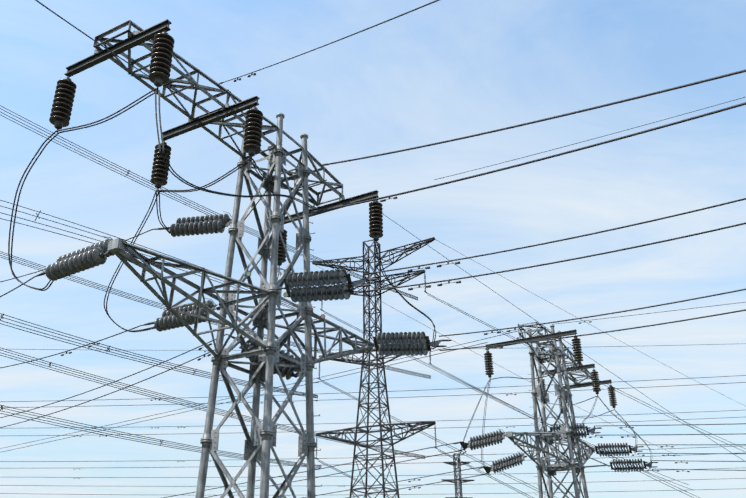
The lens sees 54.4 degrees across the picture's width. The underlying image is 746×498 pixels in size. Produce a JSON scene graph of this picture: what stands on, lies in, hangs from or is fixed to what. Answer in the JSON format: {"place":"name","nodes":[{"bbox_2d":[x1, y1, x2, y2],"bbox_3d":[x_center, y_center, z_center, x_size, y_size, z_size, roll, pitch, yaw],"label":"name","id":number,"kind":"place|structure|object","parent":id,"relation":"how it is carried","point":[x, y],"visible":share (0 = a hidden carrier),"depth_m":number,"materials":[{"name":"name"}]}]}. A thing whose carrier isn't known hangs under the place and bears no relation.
{"place":"outdoors","nodes":[
{"label":"outdoors","id":0,"kind":"place"},
{"bbox_2d":[0,0,745,497],"label":"sky","id":1,"kind":"structure","parent":0,"point":[442,70],"materials":[{"name":"blue"}]},
{"label":"ground","id":2,"kind":"structure","parent":0,"visible":0},
{"bbox_2d":[8,19,451,497],"bbox_3d":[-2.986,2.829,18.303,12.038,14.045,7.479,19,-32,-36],"label":"transmission tower","id":3,"kind":"structure","parent":2,"relation":"on","point":[268,358],"depth_m":18.11,"materials":[{"name":"metal"}]},
{"bbox_2d":[0,0,745,497],"bbox_3d":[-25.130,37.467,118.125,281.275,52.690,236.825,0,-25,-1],"label":"power lines","id":4,"kind":"object","parent":3,"relation":"attached to","point":[444,350],"visible":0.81,"depth_m":36.90,"materials":[{"name":"metal"}]},
{"bbox_2d":[312,237,437,497],"bbox_3d":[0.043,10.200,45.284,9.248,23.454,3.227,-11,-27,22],"label":"transmission tower","id":5,"kind":"structure","parent":2,"relation":"on","point":[377,358],"depth_m":46.16,"materials":[{"name":"metal"}]},
{"bbox_2d":[441,453,473,497],"bbox_3d":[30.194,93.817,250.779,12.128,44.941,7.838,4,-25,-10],"label":"transmission tower","id":6,"kind":"structure","parent":2,"relation":"on","point":[454,464],"depth_m":256.34,"materials":[{"name":"metal"}]},
{"bbox_2d":[454,322,656,497],"bbox_3d":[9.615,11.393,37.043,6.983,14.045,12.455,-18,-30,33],"label":"transmission tower","id":7,"kind":"structure","parent":2,"relation":"on","point":[557,355],"depth_m":36.31,"materials":[{"name":"metal"}]}
]}

